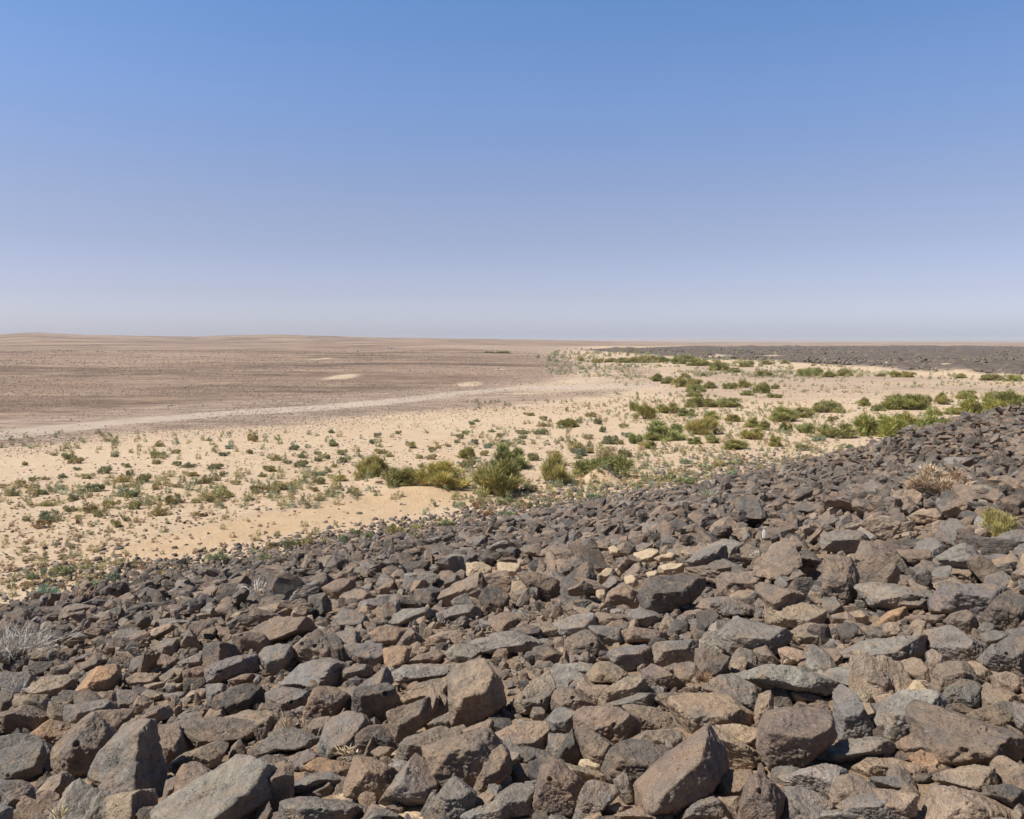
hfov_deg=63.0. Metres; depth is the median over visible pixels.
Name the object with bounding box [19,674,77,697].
basalt boulder
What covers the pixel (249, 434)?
shrub
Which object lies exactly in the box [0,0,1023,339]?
sky
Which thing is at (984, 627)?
basalt boulder
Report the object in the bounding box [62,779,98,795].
basalt boulder
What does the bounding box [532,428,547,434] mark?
shrub
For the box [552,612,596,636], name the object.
basalt boulder
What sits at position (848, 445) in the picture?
shrub
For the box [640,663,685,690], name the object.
basalt boulder
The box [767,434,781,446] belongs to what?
broom shrub
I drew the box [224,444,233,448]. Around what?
shrub
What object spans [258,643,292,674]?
basalt boulder
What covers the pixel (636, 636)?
basalt boulder
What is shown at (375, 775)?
basalt boulder
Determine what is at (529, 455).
shrub
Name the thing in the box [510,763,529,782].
basalt boulder
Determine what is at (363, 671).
basalt boulder
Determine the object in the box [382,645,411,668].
basalt boulder
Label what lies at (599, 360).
desert bush
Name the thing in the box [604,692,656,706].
basalt boulder
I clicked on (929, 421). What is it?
desert bush
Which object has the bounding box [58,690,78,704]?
basalt boulder
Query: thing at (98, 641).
basalt boulder
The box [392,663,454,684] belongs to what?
basalt boulder
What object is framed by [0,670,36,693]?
basalt boulder
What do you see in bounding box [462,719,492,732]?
basalt boulder
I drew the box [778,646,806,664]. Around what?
basalt boulder
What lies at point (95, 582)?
shrub
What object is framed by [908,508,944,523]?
basalt boulder
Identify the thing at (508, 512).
shrub
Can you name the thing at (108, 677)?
basalt boulder
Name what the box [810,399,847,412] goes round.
desert bush
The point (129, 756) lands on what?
basalt boulder
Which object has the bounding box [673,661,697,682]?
basalt boulder
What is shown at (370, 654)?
basalt boulder
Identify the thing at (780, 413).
broom shrub
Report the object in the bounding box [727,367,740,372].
desert bush
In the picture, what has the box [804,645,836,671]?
basalt boulder
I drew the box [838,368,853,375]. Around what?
desert bush
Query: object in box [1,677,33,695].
grass tuft
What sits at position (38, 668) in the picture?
basalt boulder
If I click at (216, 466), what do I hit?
shrub
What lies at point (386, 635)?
basalt boulder
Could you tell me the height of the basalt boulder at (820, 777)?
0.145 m
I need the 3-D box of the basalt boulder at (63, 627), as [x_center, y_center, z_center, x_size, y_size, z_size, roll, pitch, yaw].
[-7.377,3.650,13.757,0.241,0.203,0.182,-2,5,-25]
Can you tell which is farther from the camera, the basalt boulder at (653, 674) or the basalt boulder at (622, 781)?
the basalt boulder at (653, 674)
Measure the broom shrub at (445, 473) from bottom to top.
1.422 m
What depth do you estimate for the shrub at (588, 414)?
77.17 m
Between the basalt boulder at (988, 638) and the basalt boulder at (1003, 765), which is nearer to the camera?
the basalt boulder at (1003, 765)
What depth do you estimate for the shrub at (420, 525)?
31.15 m
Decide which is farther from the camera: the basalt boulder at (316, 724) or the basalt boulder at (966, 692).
the basalt boulder at (316, 724)
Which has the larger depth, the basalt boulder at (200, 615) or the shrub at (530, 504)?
the shrub at (530, 504)
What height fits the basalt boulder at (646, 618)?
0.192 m
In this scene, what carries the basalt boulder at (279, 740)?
on the ground
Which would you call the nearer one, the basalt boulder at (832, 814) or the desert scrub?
the basalt boulder at (832, 814)
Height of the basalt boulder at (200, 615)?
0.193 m
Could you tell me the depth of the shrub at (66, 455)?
49.62 m
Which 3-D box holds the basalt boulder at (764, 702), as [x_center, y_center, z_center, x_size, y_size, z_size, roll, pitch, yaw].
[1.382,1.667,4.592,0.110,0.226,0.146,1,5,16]
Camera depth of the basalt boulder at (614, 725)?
4.59 m
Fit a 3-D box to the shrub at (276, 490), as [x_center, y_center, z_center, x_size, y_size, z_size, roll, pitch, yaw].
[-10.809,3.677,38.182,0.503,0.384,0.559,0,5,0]
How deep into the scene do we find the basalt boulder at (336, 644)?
7.97 m
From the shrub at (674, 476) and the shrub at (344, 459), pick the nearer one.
the shrub at (674, 476)
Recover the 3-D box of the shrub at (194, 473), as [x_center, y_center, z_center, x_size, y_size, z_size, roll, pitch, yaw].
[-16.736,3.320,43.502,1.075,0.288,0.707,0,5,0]
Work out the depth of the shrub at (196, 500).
36.13 m
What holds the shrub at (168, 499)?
on the ground
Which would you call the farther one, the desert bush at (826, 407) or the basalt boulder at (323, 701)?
the desert bush at (826, 407)
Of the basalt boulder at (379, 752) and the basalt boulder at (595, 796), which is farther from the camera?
the basalt boulder at (379, 752)
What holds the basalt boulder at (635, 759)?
on the ground
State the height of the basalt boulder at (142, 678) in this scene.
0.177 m
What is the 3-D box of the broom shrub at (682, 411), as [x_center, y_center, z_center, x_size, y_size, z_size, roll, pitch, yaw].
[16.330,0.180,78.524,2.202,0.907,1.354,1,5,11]
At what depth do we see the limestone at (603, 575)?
10.04 m
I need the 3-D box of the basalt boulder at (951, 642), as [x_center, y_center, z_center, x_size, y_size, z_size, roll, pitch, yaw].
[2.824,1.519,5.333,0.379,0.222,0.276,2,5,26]
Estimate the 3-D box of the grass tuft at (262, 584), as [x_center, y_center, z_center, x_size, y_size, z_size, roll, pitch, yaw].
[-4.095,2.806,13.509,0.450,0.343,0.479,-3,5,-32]
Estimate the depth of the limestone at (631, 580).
9.55 m
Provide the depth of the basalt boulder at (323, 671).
7.19 m
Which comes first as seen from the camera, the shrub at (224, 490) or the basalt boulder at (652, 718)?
the basalt boulder at (652, 718)
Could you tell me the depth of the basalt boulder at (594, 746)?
4.30 m
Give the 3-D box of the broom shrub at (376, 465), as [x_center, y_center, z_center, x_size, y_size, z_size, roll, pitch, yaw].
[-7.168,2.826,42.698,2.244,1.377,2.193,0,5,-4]
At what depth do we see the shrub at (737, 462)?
47.28 m
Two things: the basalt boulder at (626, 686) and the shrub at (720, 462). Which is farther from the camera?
the shrub at (720, 462)
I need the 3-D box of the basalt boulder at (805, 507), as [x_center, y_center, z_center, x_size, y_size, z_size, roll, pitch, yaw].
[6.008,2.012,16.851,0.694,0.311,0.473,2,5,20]
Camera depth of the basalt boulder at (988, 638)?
5.49 m
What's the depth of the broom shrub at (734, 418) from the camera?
72.93 m
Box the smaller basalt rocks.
[0,404,1023,818]
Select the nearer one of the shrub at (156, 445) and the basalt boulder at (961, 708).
the basalt boulder at (961, 708)
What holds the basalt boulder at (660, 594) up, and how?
on the ground
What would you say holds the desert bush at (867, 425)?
on the ground
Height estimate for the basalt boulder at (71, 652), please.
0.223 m
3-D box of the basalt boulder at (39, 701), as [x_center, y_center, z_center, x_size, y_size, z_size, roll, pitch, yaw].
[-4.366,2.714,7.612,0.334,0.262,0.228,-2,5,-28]
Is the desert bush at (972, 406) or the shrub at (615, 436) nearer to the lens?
the shrub at (615, 436)
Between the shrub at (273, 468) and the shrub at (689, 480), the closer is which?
the shrub at (689, 480)
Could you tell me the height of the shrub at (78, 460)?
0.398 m
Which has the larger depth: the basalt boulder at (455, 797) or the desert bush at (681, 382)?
the desert bush at (681, 382)
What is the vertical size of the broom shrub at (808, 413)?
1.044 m
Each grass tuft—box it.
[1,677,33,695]
[45,797,71,818]
[61,585,99,597]
[243,577,266,591]
[274,707,297,730]
[296,715,311,732]
[332,741,362,757]
[685,663,717,685]
[696,485,721,495]
[749,549,763,556]
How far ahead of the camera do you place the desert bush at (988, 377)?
149.21 m
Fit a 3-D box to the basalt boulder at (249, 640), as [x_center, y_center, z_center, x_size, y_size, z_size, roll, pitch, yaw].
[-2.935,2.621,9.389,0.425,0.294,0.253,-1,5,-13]
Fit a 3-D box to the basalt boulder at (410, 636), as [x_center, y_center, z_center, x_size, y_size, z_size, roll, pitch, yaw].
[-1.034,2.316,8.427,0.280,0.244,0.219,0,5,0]
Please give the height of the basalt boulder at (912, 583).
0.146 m
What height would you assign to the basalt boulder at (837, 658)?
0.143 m
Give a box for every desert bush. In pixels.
[493,351,510,352]
[555,418,580,426]
[568,453,636,476]
[591,358,603,362]
[604,357,617,361]
[614,357,635,362]
[629,355,659,362]
[649,372,662,380]
[656,355,671,361]
[660,376,675,383]
[670,357,686,363]
[672,354,696,361]
[672,376,704,386]
[679,373,690,377]
[683,395,715,407]
[684,384,707,391]
[685,390,703,396]
[686,358,710,365]
[699,381,717,387]
[708,360,729,370]
[712,396,742,407]
[722,382,737,388]
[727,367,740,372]
[738,379,753,387]
[739,361,754,366]
[740,390,752,395]
[752,381,771,392]
[753,370,773,375]
[761,360,776,364]
[767,393,782,397]
[771,384,779,388]
[795,366,823,375]
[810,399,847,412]
[822,371,838,376]
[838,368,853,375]
[850,410,907,437]
[855,397,871,405]
[870,403,886,410]
[879,393,927,409]
[887,370,916,377]
[892,410,919,429]
[912,413,951,430]
[918,394,932,406]
[925,405,943,415]
[933,390,953,403]
[943,407,961,414]
[951,374,967,377]
[954,389,977,398]
[956,396,1008,413]
[978,373,1004,380]
[982,390,998,399]
[990,388,1023,405]
[1004,374,1023,380]
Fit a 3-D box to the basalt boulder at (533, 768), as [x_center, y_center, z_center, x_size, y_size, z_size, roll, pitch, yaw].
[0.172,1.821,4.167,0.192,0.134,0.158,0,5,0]
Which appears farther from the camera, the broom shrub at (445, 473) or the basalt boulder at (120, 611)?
the broom shrub at (445, 473)
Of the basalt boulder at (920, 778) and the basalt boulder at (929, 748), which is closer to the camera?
the basalt boulder at (920, 778)
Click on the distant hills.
(727, 340)
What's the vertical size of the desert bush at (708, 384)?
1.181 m
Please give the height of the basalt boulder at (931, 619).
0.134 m
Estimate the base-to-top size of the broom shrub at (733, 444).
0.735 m
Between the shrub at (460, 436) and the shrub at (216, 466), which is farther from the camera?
the shrub at (460, 436)
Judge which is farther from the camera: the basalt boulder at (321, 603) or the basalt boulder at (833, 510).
the basalt boulder at (833, 510)
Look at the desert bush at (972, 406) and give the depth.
78.10 m
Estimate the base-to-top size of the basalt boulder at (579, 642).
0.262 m
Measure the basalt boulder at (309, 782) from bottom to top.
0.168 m
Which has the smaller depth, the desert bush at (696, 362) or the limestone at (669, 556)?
the limestone at (669, 556)
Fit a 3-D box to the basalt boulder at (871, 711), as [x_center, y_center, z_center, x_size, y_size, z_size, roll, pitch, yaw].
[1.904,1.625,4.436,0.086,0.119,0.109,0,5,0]
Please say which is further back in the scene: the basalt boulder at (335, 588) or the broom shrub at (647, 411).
the broom shrub at (647, 411)
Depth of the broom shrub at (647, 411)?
74.98 m
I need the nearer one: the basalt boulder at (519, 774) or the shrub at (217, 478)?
the basalt boulder at (519, 774)
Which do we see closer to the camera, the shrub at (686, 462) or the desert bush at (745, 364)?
the shrub at (686, 462)
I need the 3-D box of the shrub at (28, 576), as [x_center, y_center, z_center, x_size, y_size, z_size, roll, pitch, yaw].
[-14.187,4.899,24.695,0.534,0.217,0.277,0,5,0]
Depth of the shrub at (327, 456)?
49.96 m
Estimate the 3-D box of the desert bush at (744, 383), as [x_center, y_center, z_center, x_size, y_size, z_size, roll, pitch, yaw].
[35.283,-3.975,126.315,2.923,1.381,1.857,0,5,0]
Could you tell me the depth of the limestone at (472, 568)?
12.55 m
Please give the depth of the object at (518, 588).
10.41 m
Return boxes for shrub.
[6,488,21,495]
[14,479,26,486]
[19,580,39,586]
[21,515,30,521]
[24,572,39,579]
[27,477,39,480]
[34,583,60,593]
[35,488,53,493]
[35,519,51,528]
[37,499,60,505]
[37,508,62,520]
[51,562,77,574]
[57,473,68,477]
[61,452,76,458]
[62,506,77,511]
[67,457,85,463]
[79,564,94,569]
[80,473,96,477]
[81,502,97,512]
[83,483,105,491]
[91,507,106,515]
[91,580,102,585]
[96,465,112,473]
[101,499,122,508]
[108,572,119,582]
[109,519,122,526]
[112,558,125,565]
[113,473,132,482]
[120,463,132,466]
[121,488,138,497]
[121,516,130,521]
[126,469,134,475]
[127,501,141,509]
[135,472,151,481]
[150,451,164,457]
[150,503,169,515]
[151,458,161,464]
[152,482,162,489]
[154,441,162,446]
[164,492,183,504]
[171,449,180,453]
[172,461,181,465]
[181,462,197,467]
[182,471,200,475]
[191,498,203,502]
[195,512,207,515]
[197,474,214,483]
[199,491,227,502]
[205,463,224,469]
[206,551,230,560]
[211,484,235,497]
[212,475,220,480]
[218,451,230,455]
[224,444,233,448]
[229,480,240,484]
[247,432,255,440]
[248,484,271,492]
[249,434,258,441]
[257,553,287,563]
[262,465,277,470]
[265,541,273,548]
[271,480,297,489]
[271,486,279,494]
[281,539,300,548]
[288,445,298,449]
[293,459,308,466]
[301,539,313,544]
[308,486,319,490]
[310,471,328,475]
[311,475,325,484]
[323,453,330,458]
[326,474,348,480]
[337,449,347,454]
[338,534,348,542]
[339,456,351,461]
[349,529,361,533]
[350,452,392,478]
[361,530,374,537]
[373,449,388,453]
[381,522,406,533]
[384,452,394,456]
[384,465,421,486]
[405,441,416,447]
[408,523,422,528]
[409,530,419,535]
[410,458,473,488]
[426,454,436,459]
[428,446,436,451]
[434,518,454,525]
[455,433,463,438]
[456,446,475,458]
[459,459,476,467]
[470,455,526,496]
[472,503,485,506]
[479,450,488,455]
[480,508,497,515]
[483,442,492,447]
[488,441,530,470]
[499,510,516,517]
[517,429,529,433]
[522,501,532,507]
[523,412,534,415]
[527,452,538,460]
[528,453,538,460]
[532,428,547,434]
[536,422,551,426]
[539,415,547,420]
[539,449,573,484]
[545,450,558,454]
[557,418,574,427]
[567,444,578,452]
[569,441,583,447]
[570,448,587,455]
[573,453,583,458]
[583,434,592,439]
[583,446,594,452]
[584,412,595,416]
[585,493,605,499]
[593,417,601,424]
[596,446,616,457]
[599,426,606,431]
[602,435,618,443]
[603,434,618,440]
[615,439,623,444]
[617,449,633,456]
[619,423,628,427]
[627,433,643,443]
[628,481,645,487]
[629,401,638,410]
[633,404,658,418]
[642,418,687,440]
[645,440,656,448]
[654,403,679,412]
[663,474,676,479]
[674,477,697,484]
[677,407,696,416]
[679,459,693,463]
[684,415,724,434]
[687,436,704,444]
[698,464,712,468]
[702,410,721,419]
[704,433,719,443]
[711,459,723,466]
[719,438,749,449]
[725,413,740,421]
[727,459,742,464]
[738,427,765,439]
[743,417,758,427]
[758,420,770,429]
[764,405,804,421]
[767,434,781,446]
[779,421,793,430]
[794,407,814,417]
[795,444,810,449]
[796,422,816,433]
[811,436,826,441]
[815,422,860,438]
[826,416,837,421]
[842,443,853,447]
[978,506,1020,536]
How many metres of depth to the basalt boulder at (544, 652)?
6.72 m
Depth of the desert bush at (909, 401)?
85.97 m
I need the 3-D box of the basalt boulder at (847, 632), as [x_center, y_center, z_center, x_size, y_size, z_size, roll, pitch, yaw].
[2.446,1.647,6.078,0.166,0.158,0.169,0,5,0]
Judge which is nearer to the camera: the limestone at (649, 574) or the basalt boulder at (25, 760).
the basalt boulder at (25, 760)
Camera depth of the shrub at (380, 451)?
52.56 m
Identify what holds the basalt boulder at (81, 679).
on the ground
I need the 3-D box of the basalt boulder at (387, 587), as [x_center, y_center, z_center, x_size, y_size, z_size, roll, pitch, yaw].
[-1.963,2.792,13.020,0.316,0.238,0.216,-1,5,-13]
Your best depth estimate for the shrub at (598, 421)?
70.07 m
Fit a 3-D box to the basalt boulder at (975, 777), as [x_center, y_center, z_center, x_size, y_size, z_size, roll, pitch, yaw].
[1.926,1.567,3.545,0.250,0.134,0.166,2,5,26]
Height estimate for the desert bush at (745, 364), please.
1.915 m
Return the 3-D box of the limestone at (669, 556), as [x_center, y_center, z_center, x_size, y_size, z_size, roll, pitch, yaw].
[2.118,2.019,11.374,0.343,0.170,0.241,0,5,0]
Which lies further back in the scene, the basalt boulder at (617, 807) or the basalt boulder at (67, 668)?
the basalt boulder at (67, 668)
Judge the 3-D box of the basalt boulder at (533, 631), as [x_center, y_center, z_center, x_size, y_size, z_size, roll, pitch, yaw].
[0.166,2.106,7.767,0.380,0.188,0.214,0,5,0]
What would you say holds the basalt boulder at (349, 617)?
on the ground
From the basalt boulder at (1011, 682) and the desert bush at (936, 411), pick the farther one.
the desert bush at (936, 411)
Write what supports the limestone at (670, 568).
on the ground
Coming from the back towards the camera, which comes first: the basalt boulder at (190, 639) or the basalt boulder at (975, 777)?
the basalt boulder at (190, 639)
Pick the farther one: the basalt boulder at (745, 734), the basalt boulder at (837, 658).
the basalt boulder at (837, 658)
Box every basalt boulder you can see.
[0,663,9,671]
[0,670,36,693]
[0,687,13,711]
[0,704,48,734]
[0,733,51,765]
[0,740,46,780]
[0,779,35,807]
[9,600,21,609]
[10,657,28,671]
[12,694,50,711]
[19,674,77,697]
[28,647,76,659]
[28,661,53,675]
[29,719,74,746]
[35,640,55,648]
[36,771,74,796]
[38,790,60,804]
[42,612,58,621]
[44,800,59,815]
[46,701,63,721]
[50,663,73,674]
[50,711,117,776]
[56,624,71,632]
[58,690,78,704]
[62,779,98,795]
[63,699,120,723]
[67,653,88,661]
[75,663,121,691]
[77,669,91,686]
[78,654,103,670]
[80,598,106,604]
[82,627,106,638]
[87,718,168,794]
[90,635,105,647]
[96,691,107,698]
[96,708,133,730]
[98,779,126,793]
[100,582,129,596]
[102,643,114,655]
[105,788,157,818]
[109,605,125,620]
[116,689,140,708]
[118,705,173,730]
[121,672,161,688]
[129,655,141,673]
[132,696,152,712]
[141,689,166,700]
[144,681,164,689]
[147,624,177,641]
[150,618,188,626]
[150,754,276,818]
[156,654,178,670]
[157,638,180,655]
[157,723,187,772]
[159,667,186,682]
[161,586,182,597]
[162,776,175,799]
[165,683,182,691]
[165,691,187,697]
[168,740,228,775]
[173,716,258,750]
[173,761,210,792]
[176,652,202,667]
[179,627,202,649]
[182,666,204,678]
[183,677,205,691]
[185,689,205,700]
[194,612,219,619]
[200,683,266,714]
[201,627,216,640]
[202,641,242,665]
[204,654,259,683]
[204,708,225,717]
[206,683,226,701]
[216,627,232,639]
[224,709,282,729]
[226,709,242,715]
[228,673,253,685]
[232,631,270,651]
[252,616,315,643]
[254,726,319,753]
[257,754,288,764]
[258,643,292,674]
[265,687,309,712]
[278,657,344,687]
[278,796,363,818]
[288,749,324,770]
[293,628,331,664]
[294,771,341,793]
[294,781,333,797]
[301,757,350,776]
[303,686,350,727]
[306,716,330,734]
[308,592,331,615]
[317,711,371,758]
[322,578,355,598]
[326,629,348,661]
[330,609,368,629]
[337,754,370,761]
[339,588,376,604]
[339,664,372,680]
[343,643,383,666]
[343,756,398,802]
[345,666,393,708]
[351,682,403,721]
[353,723,395,754]
[357,595,389,609]
[359,575,374,579]
[362,804,404,818]
[370,626,405,645]
[371,746,395,759]
[376,580,395,594]
[378,753,438,807]
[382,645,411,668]
[386,607,438,625]
[386,696,432,743]
[386,803,406,812]
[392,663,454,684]
[393,725,462,760]
[396,627,423,645]
[400,675,448,704]
[405,649,446,664]
[413,586,444,607]
[422,727,502,791]
[428,630,464,642]
[429,712,449,725]
[430,691,448,720]
[432,570,461,588]
[432,776,476,818]
[436,604,483,622]
[443,643,483,662]
[447,657,506,727]
[459,798,512,818]
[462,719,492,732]
[468,630,542,654]
[473,744,512,796]
[475,792,495,807]
[478,585,509,613]
[488,717,511,731]
[494,783,534,818]
[495,720,550,747]
[509,625,547,638]
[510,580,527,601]
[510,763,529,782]
[511,669,555,714]
[517,570,560,601]
[520,753,535,763]
[527,756,564,780]
[528,760,584,817]
[529,621,559,637]
[530,707,546,720]
[532,644,568,663]
[546,706,574,733]
[547,733,567,755]
[549,686,596,712]
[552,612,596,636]
[554,728,583,764]
[563,629,608,655]
[563,662,592,673]
[564,762,611,783]
[572,705,641,743]
[572,780,620,818]
[574,724,614,765]
[577,684,608,703]
[578,653,595,662]
[585,661,624,683]
[588,625,622,645]
[595,612,628,624]
[597,675,648,705]
[598,583,638,609]
[601,738,670,786]
[601,802,625,815]
[602,575,623,591]
[604,604,630,612]
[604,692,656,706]
[605,806,672,818]
[606,644,653,671]
[613,770,633,803]
[621,627,667,644]
[622,704,672,730]
[626,608,662,627]
[630,728,684,746]
[633,724,728,815]
[638,574,705,613]
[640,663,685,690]
[652,639,698,666]
[658,617,673,630]
[667,692,753,733]
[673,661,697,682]
[679,795,731,818]
[694,647,731,682]
[696,596,754,617]
[696,609,719,631]
[702,674,762,711]
[704,723,760,768]
[715,571,766,590]
[715,617,793,655]
[715,723,757,749]
[716,769,753,796]
[734,664,839,696]
[736,771,785,818]
[744,519,766,526]
[753,645,780,664]
[753,690,773,722]
[755,706,837,771]
[764,602,827,628]
[777,763,848,794]
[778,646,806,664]
[780,785,836,818]
[789,691,823,701]
[790,622,818,644]
[793,501,827,514]
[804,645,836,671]
[805,758,820,767]
[817,736,895,763]
[819,529,870,554]
[820,810,863,818]
[821,554,859,606]
[821,596,844,617]
[821,648,845,666]
[823,666,893,687]
[826,507,854,514]
[828,611,849,623]
[828,773,872,805]
[832,683,874,740]
[835,622,857,643]
[835,791,895,818]
[839,634,926,660]
[847,687,873,702]
[849,610,868,624]
[851,757,932,778]
[854,582,932,609]
[855,624,867,637]
[862,702,876,721]
[865,625,885,638]
[866,671,895,692]
[868,775,916,788]
[872,689,946,741]
[872,788,918,818]
[876,606,909,624]
[876,693,891,702]
[882,622,901,637]
[894,598,928,610]
[895,733,923,752]
[898,575,911,584]
[901,657,930,681]
[905,699,1023,766]
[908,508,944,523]
[908,578,932,589]
[908,749,939,772]
[912,614,945,624]
[913,772,931,783]
[920,784,1012,818]
[922,625,987,661]
[923,744,935,753]
[925,648,944,678]
[927,582,1009,616]
[929,660,979,692]
[933,764,998,791]
[942,679,981,708]
[943,610,978,634]
[945,703,976,713]
[965,701,1016,728]
[966,660,992,684]
[976,635,1023,672]
[977,622,994,632]
[979,630,1007,645]
[980,682,1019,707]
[981,590,1023,630]
[981,784,1023,808]
[989,755,1019,778]
[990,671,1023,692]
[995,492,1023,516]
[1012,700,1023,732]
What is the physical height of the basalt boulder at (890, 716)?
0.314 m
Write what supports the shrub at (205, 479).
on the ground
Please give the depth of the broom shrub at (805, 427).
63.53 m
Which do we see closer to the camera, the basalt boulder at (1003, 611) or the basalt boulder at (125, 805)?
the basalt boulder at (125, 805)
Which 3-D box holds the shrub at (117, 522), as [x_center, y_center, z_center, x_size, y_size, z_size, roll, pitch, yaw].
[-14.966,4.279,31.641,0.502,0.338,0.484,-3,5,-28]
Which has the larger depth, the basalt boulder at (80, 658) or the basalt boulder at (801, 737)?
the basalt boulder at (80, 658)
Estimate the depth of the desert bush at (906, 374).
161.80 m
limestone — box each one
[466,562,491,575]
[497,562,521,575]
[578,759,601,770]
[596,589,606,602]
[597,568,612,584]
[608,545,620,555]
[624,575,638,586]
[633,548,659,562]
[646,570,657,578]
[654,552,678,562]
[657,562,683,574]
[907,680,928,690]
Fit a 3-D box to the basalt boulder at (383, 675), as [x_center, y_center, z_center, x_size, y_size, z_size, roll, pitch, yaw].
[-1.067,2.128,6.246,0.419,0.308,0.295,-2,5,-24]
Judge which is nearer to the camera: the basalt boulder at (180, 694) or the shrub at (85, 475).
the basalt boulder at (180, 694)
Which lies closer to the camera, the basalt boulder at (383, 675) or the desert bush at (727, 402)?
the basalt boulder at (383, 675)
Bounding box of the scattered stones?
[0,349,1023,586]
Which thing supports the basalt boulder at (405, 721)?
on the ground
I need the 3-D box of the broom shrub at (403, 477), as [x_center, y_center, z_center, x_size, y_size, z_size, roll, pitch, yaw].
[-5.131,3.101,39.776,2.049,1.087,1.676,0,5,2]
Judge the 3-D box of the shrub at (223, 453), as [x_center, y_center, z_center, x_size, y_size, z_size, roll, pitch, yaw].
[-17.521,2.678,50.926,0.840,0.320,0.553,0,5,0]
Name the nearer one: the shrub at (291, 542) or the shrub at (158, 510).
the shrub at (291, 542)
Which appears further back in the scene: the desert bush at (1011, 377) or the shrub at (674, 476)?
the desert bush at (1011, 377)
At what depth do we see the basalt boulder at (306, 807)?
3.92 m
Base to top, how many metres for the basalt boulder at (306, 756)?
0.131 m
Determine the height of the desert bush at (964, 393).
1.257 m
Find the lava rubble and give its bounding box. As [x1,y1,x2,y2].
[567,345,1023,373]
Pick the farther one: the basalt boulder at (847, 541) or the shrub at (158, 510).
the shrub at (158, 510)
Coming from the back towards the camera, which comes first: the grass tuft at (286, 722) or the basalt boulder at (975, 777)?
the grass tuft at (286, 722)
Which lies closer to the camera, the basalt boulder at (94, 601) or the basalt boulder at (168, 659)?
the basalt boulder at (168, 659)
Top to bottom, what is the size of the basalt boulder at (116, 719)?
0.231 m
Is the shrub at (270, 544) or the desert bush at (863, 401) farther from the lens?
the desert bush at (863, 401)
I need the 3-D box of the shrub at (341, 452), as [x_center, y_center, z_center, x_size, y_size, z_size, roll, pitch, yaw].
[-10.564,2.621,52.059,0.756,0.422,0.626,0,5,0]
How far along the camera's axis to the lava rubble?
304.13 m
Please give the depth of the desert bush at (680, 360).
257.21 m
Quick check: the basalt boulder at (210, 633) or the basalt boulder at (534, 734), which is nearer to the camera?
the basalt boulder at (534, 734)
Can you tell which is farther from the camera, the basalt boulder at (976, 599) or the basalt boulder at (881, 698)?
the basalt boulder at (976, 599)
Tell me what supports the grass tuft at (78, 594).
on the ground
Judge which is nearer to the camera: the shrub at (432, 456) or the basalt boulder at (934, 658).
the basalt boulder at (934, 658)
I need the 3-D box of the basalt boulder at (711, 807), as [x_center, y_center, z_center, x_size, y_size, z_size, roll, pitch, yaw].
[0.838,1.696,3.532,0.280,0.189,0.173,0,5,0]
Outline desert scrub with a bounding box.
[0,348,1023,596]
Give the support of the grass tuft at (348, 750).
on the basalt boulder at (349, 758)
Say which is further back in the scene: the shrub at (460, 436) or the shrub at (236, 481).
the shrub at (460, 436)
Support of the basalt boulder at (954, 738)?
on the ground
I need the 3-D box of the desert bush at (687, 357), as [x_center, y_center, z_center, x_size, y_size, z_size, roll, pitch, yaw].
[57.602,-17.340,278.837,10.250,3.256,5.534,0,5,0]
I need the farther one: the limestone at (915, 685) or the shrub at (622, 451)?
the shrub at (622, 451)
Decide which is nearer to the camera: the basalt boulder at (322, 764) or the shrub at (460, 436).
the basalt boulder at (322, 764)
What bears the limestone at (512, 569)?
on the ground
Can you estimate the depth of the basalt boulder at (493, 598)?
9.89 m
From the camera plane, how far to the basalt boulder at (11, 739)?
5.89 m
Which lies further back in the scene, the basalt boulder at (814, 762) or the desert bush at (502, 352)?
the desert bush at (502, 352)
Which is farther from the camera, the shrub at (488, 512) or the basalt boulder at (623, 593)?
the shrub at (488, 512)
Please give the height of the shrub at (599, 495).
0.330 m
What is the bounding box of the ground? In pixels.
[0,332,1023,818]
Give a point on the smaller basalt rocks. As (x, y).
(712, 538)
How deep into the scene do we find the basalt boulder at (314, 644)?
8.25 m
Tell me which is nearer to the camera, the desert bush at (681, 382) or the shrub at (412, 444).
the shrub at (412, 444)
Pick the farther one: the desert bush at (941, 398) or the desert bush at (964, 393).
the desert bush at (964, 393)
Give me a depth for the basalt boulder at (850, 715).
4.24 m
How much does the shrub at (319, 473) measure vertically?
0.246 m
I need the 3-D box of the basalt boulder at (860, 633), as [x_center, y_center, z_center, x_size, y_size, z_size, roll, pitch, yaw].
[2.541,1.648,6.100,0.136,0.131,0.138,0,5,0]
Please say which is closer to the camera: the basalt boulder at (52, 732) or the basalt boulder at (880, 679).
the basalt boulder at (880, 679)
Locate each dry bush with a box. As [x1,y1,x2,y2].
[0,617,78,661]
[901,462,975,495]
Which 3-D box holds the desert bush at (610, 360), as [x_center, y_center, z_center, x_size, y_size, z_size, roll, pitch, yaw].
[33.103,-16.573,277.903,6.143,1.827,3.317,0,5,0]
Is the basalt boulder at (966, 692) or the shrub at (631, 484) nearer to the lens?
the basalt boulder at (966, 692)
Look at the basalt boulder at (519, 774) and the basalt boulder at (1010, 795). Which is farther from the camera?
the basalt boulder at (519, 774)
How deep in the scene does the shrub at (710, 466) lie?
46.01 m
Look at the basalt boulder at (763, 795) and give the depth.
3.38 m
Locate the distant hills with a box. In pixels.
[516,338,1023,341]
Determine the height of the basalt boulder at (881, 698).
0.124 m
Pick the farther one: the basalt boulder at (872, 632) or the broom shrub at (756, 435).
the broom shrub at (756, 435)
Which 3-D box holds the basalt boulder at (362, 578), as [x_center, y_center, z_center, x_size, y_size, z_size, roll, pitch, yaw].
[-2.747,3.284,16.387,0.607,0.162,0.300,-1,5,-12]
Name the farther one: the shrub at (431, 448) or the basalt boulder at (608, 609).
the shrub at (431, 448)
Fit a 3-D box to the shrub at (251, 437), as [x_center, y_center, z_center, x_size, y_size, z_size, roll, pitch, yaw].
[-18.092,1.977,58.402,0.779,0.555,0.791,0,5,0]
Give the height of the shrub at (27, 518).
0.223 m
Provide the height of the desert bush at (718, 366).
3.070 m

